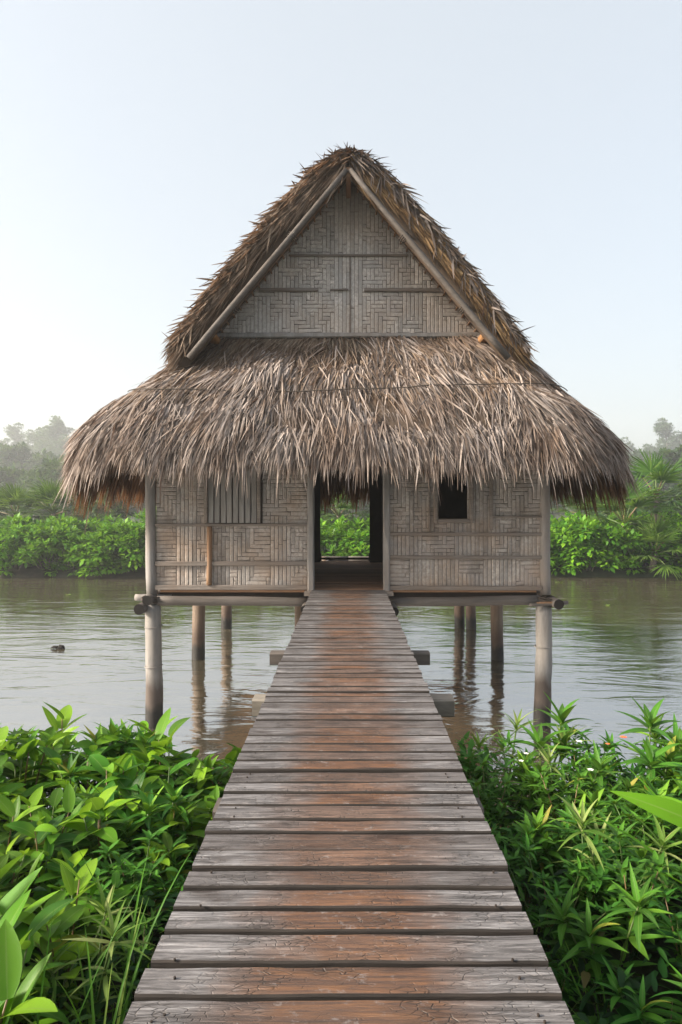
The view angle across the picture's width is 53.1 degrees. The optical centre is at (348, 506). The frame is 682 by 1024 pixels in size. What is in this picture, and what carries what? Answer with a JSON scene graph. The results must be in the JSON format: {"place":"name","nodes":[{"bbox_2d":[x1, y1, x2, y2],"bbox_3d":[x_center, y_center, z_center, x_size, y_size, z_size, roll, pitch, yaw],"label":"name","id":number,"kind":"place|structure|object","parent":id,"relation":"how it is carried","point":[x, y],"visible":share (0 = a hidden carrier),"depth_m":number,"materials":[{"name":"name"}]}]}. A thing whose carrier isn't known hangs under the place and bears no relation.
{"place":"outdoors","nodes":[
{"label":"outdoors","id":0,"kind":"place"},
{"bbox_2d":[0,577,681,827],"bbox_3d":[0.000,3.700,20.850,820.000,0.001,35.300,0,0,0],"label":"river","id":1,"kind":"structure","parent":0,"point":[620,650],"depth_m":16.38,"materials":[{"name":"liquid"}]},
{"bbox_2d":[0,504,681,1023],"bbox_3d":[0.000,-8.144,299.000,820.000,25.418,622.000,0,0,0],"label":"ground","id":2,"kind":"structure","parent":0,"point":[32,570],"depth_m":3.29,"materials":[{"name":"soil"}]},
{"bbox_2d":[3,422,31,445],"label":"misty tree","id":3,"kind":"object","parent":2,"relation":"on","point":[14,435],"visible":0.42,"depth_m":447.93,"materials":[{"name":"green plant"}]},
{"bbox_2d":[0,441,40,477],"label":"misty tree","id":4,"kind":"object","parent":2,"relation":"on","point":[18,455],"visible":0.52,"depth_m":230.38,"materials":[{"name":"green plant"}]},
{"bbox_2d":[0,726,40,796],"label":"broadleaf plant","id":5,"kind":"object","parent":2,"relation":"on","point":[4,730],"visible":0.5,"depth_m":4.24,"materials":[{"name":"green plant"}]},
{"bbox_2d":[0,866,42,919],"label":"broadleaf plant","id":6,"kind":"object","parent":2,"relation":"on","point":[9,899],"visible":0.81,"depth_m":2.57,"materials":[{"name":"green plant"}]},
{"bbox_2d":[0,794,43,873],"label":"broadleaf plant","id":7,"kind":"object","parent":2,"relation":"on","point":[9,808],"visible":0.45,"depth_m":3.40,"materials":[{"name":"green plant"}]},
{"bbox_2d":[0,512,43,558],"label":"river bush","id":8,"kind":"object","parent":2,"relation":"on","point":[16,518],"visible":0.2,"depth_m":37.97,"materials":[{"name":"green plant"}]},
{"bbox_2d":[0,481,45,528],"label":"fan palm","id":9,"kind":"object","parent":2,"relation":"on","point":[7,496],"visible":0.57,"depth_m":50.44,"materials":[{"name":"green plant"}]},
{"bbox_2d":[0,835,47,905],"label":"broadleaf plant","id":10,"kind":"object","parent":2,"relation":"on","point":[12,855],"visible":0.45,"depth_m":3.14,"materials":[{"name":"green plant"}]},
{"bbox_2d":[0,520,49,576],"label":"river bush","id":11,"kind":"object","parent":2,"relation":"on","point":[12,541],"visible":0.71,"depth_m":35.59,"materials":[{"name":"green plant"}]},
{"bbox_2d":[0,919,57,1023],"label":"broadleaf plant","id":12,"kind":"object","parent":2,"relation":"on","point":[11,985],"visible":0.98,"depth_m":2.05,"materials":[{"name":"green plant"}]},
{"bbox_2d":[0,889,74,1023],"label":"broadleaf plant","id":13,"kind":"object","parent":2,"relation":"on","point":[24,932],"visible":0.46,"depth_m":2.41,"materials":[{"name":"green plant"}]},
{"bbox_2d":[13,454,63,512],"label":"thicket shrub","id":14,"kind":"object","parent":2,"relation":"on","point":[46,463],"visible":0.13,"depth_m":140.71,"materials":[{"name":"green plant"}]},
{"bbox_2d":[0,728,79,844],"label":"broadleaf plant","id":15,"kind":"object","parent":2,"relation":"on","point":[31,750],"visible":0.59,"depth_m":4.33,"materials":[{"name":"green plant"}]},
{"bbox_2d":[13,522,76,568],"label":"river bush","id":16,"kind":"object","parent":2,"relation":"on","point":[50,541],"visible":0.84,"depth_m":35.39,"materials":[{"name":"green plant"}]},
{"bbox_2d":[9,701,86,797],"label":"broadleaf plant","id":17,"kind":"object","parent":2,"relation":"on","point":[62,719],"visible":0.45,"depth_m":4.70,"materials":[{"name":"green plant"}]},
{"bbox_2d":[5,810,92,904],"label":"broadleaf plant","id":18,"kind":"object","parent":2,"relation":"on","point":[47,874],"visible":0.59,"depth_m":3.23,"materials":[{"name":"green plant"}]},
{"bbox_2d":[14,941,85,1023],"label":"broadleaf plant","id":19,"kind":"object","parent":2,"relation":"on","point":[73,973],"visible":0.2,"depth_m":2.54,"materials":[{"name":"green plant"}]},
{"bbox_2d":[11,783,94,863],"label":"broadleaf plant","id":20,"kind":"object","parent":2,"relation":"on","point":[67,798],"visible":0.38,"depth_m":3.60,"materials":[{"name":"green plant"}]},
{"bbox_2d":[13,475,92,521],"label":"fan palm","id":21,"kind":"object","parent":2,"relation":"on","point":[46,495],"visible":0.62,"depth_m":49.35,"materials":[{"name":"green plant"}]},
{"bbox_2d":[34,415,75,454],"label":"misty tree","id":22,"kind":"object","parent":2,"relation":"on","point":[57,429],"visible":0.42,"depth_m":391.71,"materials":[{"name":"green plant"}]},
{"bbox_2d":[3,858,121,1008],"bbox_3d":[-1.158,1.731,2.713,0.370,0.606,0.598,0,0,5],"label":"broadleaf plant","id":23,"kind":"object","parent":2,"relation":"on","point":[65,917],"visible":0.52,"depth_m":2.72,"materials":[{"name":"green plant"}]},
{"bbox_2d":[40,513,94,557],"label":"river bush","id":24,"kind":"object","parent":2,"relation":"on","point":[51,520],"visible":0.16,"depth_m":38.44,"materials":[{"name":"green plant"}]},
{"bbox_2d":[43,520,94,576],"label":"river bush","id":25,"kind":"object","parent":2,"relation":"on","point":[73,530],"visible":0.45,"depth_m":35.78,"materials":[{"name":"green plant"}]},
{"bbox_2d":[20,746,126,854],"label":"broadleaf plant","id":26,"kind":"object","parent":2,"relation":"on","point":[53,757],"visible":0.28,"depth_m":4.13,"materials":[{"name":"green plant"}]},
{"bbox_2d":[43,750,115,860],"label":"lance leaf plant","id":27,"kind":"object","parent":2,"relation":"on","point":[71,764],"visible":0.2,"depth_m":3.92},
{"bbox_2d":[29,786,136,894],"bbox_3d":[-1.367,1.726,3.418,0.576,0.604,0.436,0,0,-10],"label":"broadleaf plant","id":28,"kind":"object","parent":2,"relation":"on","point":[95,814],"visible":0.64,"depth_m":3.43,"materials":[{"name":"green plant"}]},
{"bbox_2d":[15,878,155,1023],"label":"variegated plant","id":29,"kind":"object","parent":2,"relation":"on","point":[102,910],"visible":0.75,"depth_m":2.48,"materials":[{"name":"green plant"}]},
{"bbox_2d":[47,870,136,975],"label":"broadleaf plant","id":30,"kind":"object","parent":2,"relation":"on","point":[122,891],"visible":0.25,"depth_m":2.94,"materials":[{"name":"green plant"}]},
{"bbox_2d":[40,717,145,788],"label":"lance leaf plant","id":31,"kind":"object","parent":2,"relation":"on","point":[124,742],"visible":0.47,"depth_m":4.56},
{"bbox_2d":[63,523,132,577],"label":"river bush","id":32,"kind":"object","parent":2,"relation":"on","point":[91,555],"visible":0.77,"depth_m":35.10,"materials":[{"name":"green plant"}]},
{"bbox_2d":[65,754,143,868],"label":"broadleaf plant","id":33,"kind":"object","parent":2,"relation":"on","point":[100,764],"visible":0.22,"depth_m":3.89,"materials":[{"name":"green plant"}]},
{"bbox_2d":[73,514,139,546],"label":"river bush","id":34,"kind":"object","parent":2,"relation":"on","point":[94,523],"visible":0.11,"depth_m":39.13,"materials":[{"name":"green plant"}]},
{"bbox_2d":[19,844,195,1023],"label":"grass tuft","id":35,"kind":"object","parent":2,"relation":"on","point":[122,1013],"visible":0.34,"depth_m":2.48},
{"bbox_2d":[74,727,149,790],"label":"broadleaf plant","id":36,"kind":"object","parent":2,"relation":"on","point":[105,741],"visible":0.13,"depth_m":4.50,"materials":[{"name":"green plant"}]},
{"bbox_2d":[88,489,136,524],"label":"thicket shrub","id":37,"kind":"object","parent":2,"relation":"on","point":[117,510],"visible":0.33,"depth_m":62.70,"materials":[{"name":"green plant"}]},
{"bbox_2d":[84,898,148,1023],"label":"grass tuft","id":38,"kind":"object","parent":2,"relation":"on","point":[92,1002],"visible":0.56,"depth_m":2.28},
{"bbox_2d":[94,518,144,574],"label":"river bush","id":39,"kind":"object","parent":2,"relation":"on","point":[133,551],"visible":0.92,"depth_m":35.19,"materials":[{"name":"green plant"}]},
{"bbox_2d":[71,739,171,816],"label":"broadleaf plant","id":40,"kind":"object","parent":2,"relation":"on","point":[144,756],"visible":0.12,"depth_m":4.28,"materials":[{"name":"green plant"}]},
{"bbox_2d":[54,825,191,938],"bbox_3d":[-1.010,1.801,3.151,0.647,0.518,0.438,0,0,-31],"label":"leafy herb","id":41,"kind":"object","parent":2,"relation":"on","point":[121,864],"visible":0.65,"depth_m":3.18,"materials":[{"name":"green plant"}]},
{"bbox_2d":[86,907,169,991],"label":"leafy herb","id":42,"kind":"object","parent":2,"relation":"on","point":[143,932],"visible":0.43,"depth_m":2.81,"materials":[{"name":"green plant"}]},
{"bbox_2d":[91,775,207,879],"bbox_3d":[-1.039,1.762,3.626,0.518,0.668,0.458,0,0,20],"label":"lance leaf plant","id":43,"kind":"object","parent":2,"relation":"on","point":[148,814],"visible":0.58,"depth_m":3.62,"materials":[{"name":"plant"}]},
{"bbox_2d":[102,755,197,856],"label":"broadleaf plant","id":44,"kind":"object","parent":2,"relation":"on","point":[153,783],"visible":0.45,"depth_m":3.89,"materials":[{"name":"green plant"}]},
{"bbox_2d":[121,727,184,791],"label":"lance leaf plant","id":45,"kind":"object","parent":2,"relation":"on","point":[143,740],"visible":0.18,"depth_m":4.46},
{"bbox_2d":[128,707,194,793],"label":"broadleaf plant","id":46,"kind":"object","parent":2,"relation":"on","point":[164,721],"visible":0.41,"depth_m":4.52,"materials":[{"name":"green plant"}]},
{"bbox_2d":[131,829,195,910],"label":"broadleaf plant","id":47,"kind":"object","parent":2,"relation":"on","point":[166,838],"visible":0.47,"depth_m":3.33,"materials":[{"name":"green plant"}]},
{"bbox_2d":[143,858,192,920],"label":"leafy herb","id":48,"kind":"object","parent":2,"relation":"on","point":[176,885],"visible":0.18,"depth_m":3.14,"materials":[{"name":"green plant"}]},
{"bbox_2d":[151,795,212,881],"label":"broadleaf plant","id":49,"kind":"object","parent":2,"relation":"on","point":[199,822],"visible":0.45,"depth_m":3.63,"materials":[{"name":"green plant"}]},
{"bbox_2d":[158,767,224,859],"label":"broadleaf plant","id":50,"kind":"object","parent":2,"relation":"on","point":[201,781],"visible":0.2,"depth_m":4.20,"materials":[{"name":"green plant"}]},
{"bbox_2d":[168,785,223,859],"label":"broadleaf plant","id":51,"kind":"object","parent":2,"relation":"on","point":[208,802],"visible":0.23,"depth_m":3.83,"materials":[{"name":"green plant"}]},
{"bbox_2d":[166,755,230,835],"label":"lance leaf plant","id":52,"kind":"object","parent":2,"relation":"on","point":[209,763],"visible":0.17,"depth_m":4.33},
{"bbox_2d":[174,760,231,809],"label":"broadleaf plant","id":53,"kind":"object","parent":2,"relation":"on","point":[192,772],"visible":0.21,"depth_m":4.32,"materials":[{"name":"green plant"}]},
{"bbox_2d":[176,743,241,787],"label":"broadleaf plant","id":54,"kind":"object","parent":2,"relation":"on","point":[231,757],"visible":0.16,"depth_m":4.58,"materials":[{"name":"green plant"}]},
{"bbox_2d":[0,779,681,1023],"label":"undergrowth","id":55,"kind":"object","parent":2,"relation":"on","point":[585,1005],"visible":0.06,"depth_m":2.69,"materials":[{"name":"green plant"}]},
{"bbox_2d":[320,519,367,555],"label":"river bush","id":56,"kind":"object","parent":2,"relation":"on","point":[334,542],"visible":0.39,"depth_m":36.12,"materials":[{"name":"green plant"}]},
{"bbox_2d":[320,514,369,555],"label":"river bush","id":57,"kind":"object","parent":2,"relation":"on","point":[357,524],"visible":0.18,"depth_m":38.08,"materials":[{"name":"green plant"}]},
{"bbox_2d":[123,590,574,1023],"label":"boardwalk","id":58,"kind":"structure","parent":2,"relation":"on","point":[349,865],"depth_m":2.60,"materials":[{"name":"brown wood"}]},
{"bbox_2d":[55,141,643,728],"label":"stilt house","id":59,"kind":"structure","parent":2,"relation":"on","point":[347,329],"depth_m":11.35,"materials":[{"name":"plant"}]},
{"bbox_2d":[204,466,260,522],"bbox_3d":[-1.946,-0.360,11.483,0.955,1.280,0.124,0,0,0],"label":"window","id":60,"kind":"structure","parent":59,"relation":"in","point":[223,507],"depth_m":11.45,"materials":[{"name":"grey wood"}]},
{"bbox_2d":[433,470,473,522],"bbox_3d":[1.764,-0.358,11.449,0.679,1.284,0.083,0,0,0],"label":"window","id":61,"kind":"structure","parent":59,"relation":"in","point":[471,483],"depth_m":11.42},
{"bbox_2d":[334,525,369,555],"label":"river bush","id":62,"kind":"object","parent":2,"relation":"on","point":[364,535],"visible":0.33,"depth_m":35.22,"materials":[{"name":"green plant"}]},
{"bbox_2d":[458,752,516,812],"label":"leafy herb","id":63,"kind":"object","parent":2,"relation":"on","point":[503,766],"visible":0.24,"depth_m":4.30,"materials":[{"name":"green plant"}]},
{"bbox_2d":[455,730,540,795],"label":"leafy herb","id":64,"kind":"object","parent":2,"relation":"on","point":[463,752],"visible":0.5,"depth_m":4.50,"materials":[{"name":"green plant"}]},
{"bbox_2d":[478,791,523,850],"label":"leafy herb","id":65,"kind":"object","parent":2,"relation":"on","point":[489,813],"visible":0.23,"depth_m":3.90,"materials":[{"name":"green plant"}]},
{"bbox_2d":[467,753,536,834],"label":"leafy herb","id":66,"kind":"object","parent":2,"relation":"on","point":[492,781],"visible":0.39,"depth_m":4.05,"materials":[{"name":"green plant"}]},
{"bbox_2d":[457,709,552,826],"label":"variegated plant","id":67,"kind":"object","parent":2,"relation":"on","point":[478,743],"visible":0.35,"depth_m":4.80,"materials":[{"name":"green plant"}]},
{"bbox_2d":[501,749,560,840],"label":"lance leaf plant","id":68,"kind":"object","parent":2,"relation":"on","point":[523,765],"visible":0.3,"depth_m":4.24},
{"bbox_2d":[485,818,584,913],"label":"leafy herb","id":69,"kind":"object","parent":2,"relation":"on","point":[498,837],"visible":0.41,"depth_m":3.32,"materials":[{"name":"green plant"}]},
{"bbox_2d":[482,722,596,823],"bbox_3d":[1.188,1.783,4.499,0.782,0.785,0.666,-3,-15,43],"label":"plant","id":70,"kind":"object","parent":2,"relation":"on","point":[561,735],"visible":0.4,"depth_m":4.53,"materials":[{"name":"green plant"}]},
{"bbox_2d":[506,691,592,797],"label":"lance leaf plant","id":71,"kind":"object","parent":2,"relation":"on","point":[563,713],"visible":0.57,"depth_m":4.56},
{"bbox_2d":[505,803,594,905],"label":"lance leaf plant","id":72,"kind":"object","parent":2,"relation":"on","point":[538,823],"visible":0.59,"depth_m":3.32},
{"bbox_2d":[504,832,624,962],"bbox_3d":[0.872,1.732,2.892,0.557,0.516,0.402,0,0,17],"label":"leafy herb","id":73,"kind":"object","parent":2,"relation":"on","point":[560,892],"visible":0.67,"depth_m":2.94,"materials":[{"name":"green plant"}]},
{"bbox_2d":[516,740,622,822],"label":"lance leaf plant","id":74,"kind":"object","parent":2,"relation":"on","point":[598,764],"visible":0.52,"depth_m":4.05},
{"bbox_2d":[528,740,610,806],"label":"variegated plant","id":75,"kind":"object","parent":2,"relation":"on","point":[549,757],"visible":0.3,"depth_m":4.14,"materials":[{"name":"green plant"}]},
{"bbox_2d":[550,521,594,575],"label":"river bush","id":76,"kind":"object","parent":2,"relation":"on","point":[571,558],"visible":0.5,"depth_m":35.42,"materials":[{"name":"green plant"}]},
{"bbox_2d":[516,758,631,857],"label":"leafy herb","id":77,"kind":"object","parent":2,"relation":"on","point":[542,798],"visible":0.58,"depth_m":3.87,"materials":[{"name":"green plant"}]},
{"bbox_2d":[542,940,607,1012],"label":"leafy herb","id":78,"kind":"object","parent":2,"relation":"on","point":[563,986],"visible":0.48,"depth_m":2.57,"materials":[{"name":"green plant"}]},
{"bbox_2d":[549,786,618,890],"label":"lance leaf plant","id":79,"kind":"object","parent":2,"relation":"on","point":[593,797],"visible":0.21,"depth_m":3.59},
{"bbox_2d":[543,722,631,785],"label":"leafy herb","id":80,"kind":"object","parent":2,"relation":"on","point":[606,747],"visible":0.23,"depth_m":4.51,"materials":[{"name":"green plant"}]},
{"bbox_2d":[550,515,633,572],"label":"river bush","id":81,"kind":"object","parent":2,"relation":"on","point":[586,534],"visible":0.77,"depth_m":35.09,"materials":[{"name":"green plant"}]},
{"bbox_2d":[551,737,632,806],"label":"leafy herb","id":82,"kind":"object","parent":2,"relation":"on","point":[575,755],"visible":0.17,"depth_m":4.35,"materials":[{"name":"green plant"}]},
{"bbox_2d":[550,490,634,525],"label":"fan palm","id":83,"kind":"object","parent":2,"relation":"on","point":[591,508],"visible":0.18,"depth_m":43.83,"materials":[{"name":"green plant"}]},
{"bbox_2d":[532,861,672,1003],"bbox_3d":[0.988,1.707,2.692,0.542,0.581,0.361,0,0,7],"label":"lance leaf plant","id":84,"kind":"object","parent":2,"relation":"on","point":[636,902],"visible":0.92,"depth_m":2.67,"materials":[{"name":"plant"}]},
{"bbox_2d":[569,766,649,831],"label":"lance leaf plant","id":85,"kind":"object","parent":2,"relation":"on","point":[628,783],"visible":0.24,"depth_m":3.98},
{"bbox_2d":[545,806,677,930],"bbox_3d":[1.187,1.718,3.108,0.474,0.533,0.677,0,0,3],"label":"leafy herb","id":86,"kind":"object","parent":2,"relation":"on","point":[603,849],"visible":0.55,"depth_m":3.05,"materials":[{"name":"green plant"}]},
{"bbox_2d":[579,522,646,574],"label":"river bush","id":87,"kind":"object","parent":2,"relation":"on","point":[629,545],"visible":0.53,"depth_m":35.32,"materials":[{"name":"green plant"}]},
{"bbox_2d":[576,747,650,807],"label":"lance leaf plant","id":88,"kind":"object","parent":2,"relation":"on","point":[588,754],"visible":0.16,"depth_m":4.27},
{"bbox_2d":[548,793,681,941],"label":"variegated plant","id":89,"kind":"object","parent":2,"relation":"on","point":[583,823],"visible":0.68,"depth_m":3.02,"materials":[{"name":"green plant"}]},
{"bbox_2d":[563,820,681,960],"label":"leafy herb","id":90,"kind":"object","parent":2,"relation":"on","point":[622,869],"visible":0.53,"depth_m":2.90,"materials":[{"name":"green plant"}]},
{"bbox_2d":[566,788,681,897],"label":"leafy herb","id":91,"kind":"object","parent":2,"relation":"on","point":[615,821],"visible":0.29,"depth_m":3.43,"materials":[{"name":"green plant"}]},
{"bbox_2d":[581,733,667,814],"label":"leafy herb","id":92,"kind":"object","parent":2,"relation":"on","point":[637,769],"visible":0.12,"depth_m":4.49,"materials":[{"name":"green plant"}]},
{"bbox_2d":[572,997,681,1023],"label":"fern like herb","id":93,"kind":"object","parent":2,"relation":"on","point":[592,1019],"visible":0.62,"depth_m":2.44,"materials":[{"name":"green plant"}]},
{"bbox_2d":[583,471,679,561],"bbox_3d":[15.022,0.999,37.320,6.074,6.006,5.969,0,0,24],"label":"fan palm","id":94,"kind":"object","parent":2,"relation":"on","point":[636,502],"visible":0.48,"depth_m":36.52,"materials":[{"name":"green plant"}]},
{"bbox_2d":[591,955,681,1023],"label":"lance leaf plant","id":95,"kind":"object","parent":2,"relation":"on","point":[639,1008],"visible":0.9,"depth_m":2.35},
{"bbox_2d":[603,821,681,930],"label":"lance leaf plant","id":96,"kind":"object","parent":2,"relation":"on","point":[641,853],"visible":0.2,"depth_m":3.14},
{"bbox_2d":[611,448,681,562],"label":"fan palm","id":97,"kind":"object","parent":2,"relation":"on","point":[659,473],"visible":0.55,"depth_m":37.97,"materials":[{"name":"green plant"}]},
{"bbox_2d":[611,777,681,827],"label":"strap leaf plant","id":98,"kind":"object","parent":2,"relation":"on","point":[667,808],"visible":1,"depth_m":2.65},
{"bbox_2d":[614,697,681,794],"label":"lance leaf plant","id":99,"kind":"object","parent":2,"relation":"on","point":[650,758],"visible":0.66,"depth_m":4.30,"materials":[{"name":"plant"}]},
{"bbox_2d":[616,775,681,882],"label":"lance leaf plant","id":100,"kind":"object","parent":2,"relation":"on","point":[656,792],"visible":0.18,"depth_m":3.53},
{"bbox_2d":[622,533,679,566],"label":"river bush","id":101,"kind":"object","parent":2,"relation":"on","point":[647,547],"visible":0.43,"depth_m":35.80,"materials":[{"name":"green plant"}]},
{"bbox_2d":[624,511,681,580],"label":"fan palm","id":102,"kind":"object","parent":2,"relation":"on","point":[657,529],"visible":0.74,"depth_m":35.10,"materials":[{"name":"green plant"}]},
{"bbox_2d":[641,417,681,457],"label":"misty tree","id":103,"kind":"object","parent":2,"relation":"on","point":[665,429],"visible":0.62,"depth_m":390.12,"materials":[{"name":"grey plant"}]},
{"bbox_2d":[648,877,681,974],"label":"leafy herb","id":104,"kind":"object","parent":2,"relation":"on","point":[670,924],"visible":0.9,"depth_m":2.75,"materials":[{"name":"green plant"}]},
{"bbox_2d":[649,444,681,492],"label":"thicket shrub","id":105,"kind":"object","parent":2,"relation":"on","point":[674,457],"visible":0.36,"depth_m":135.86,"materials":[{"name":"green plant"}]},
{"bbox_2d":[653,727,681,797],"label":"lance leaf plant","id":106,"kind":"object","parent":2,"relation":"on","point":[678,740],"visible":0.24,"depth_m":4.42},
{"bbox_2d":[662,517,681,573],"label":"river bush","id":107,"kind":"object","parent":2,"relation":"on","point":[674,546],"visible":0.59,"depth_m":35.81,"materials":[{"name":"green plant"}]},
{"bbox_2d":[0,0,681,451],"label":"sky","id":108,"kind":"structure","parent":0,"point":[140,140],"materials":[{"name":"white"}]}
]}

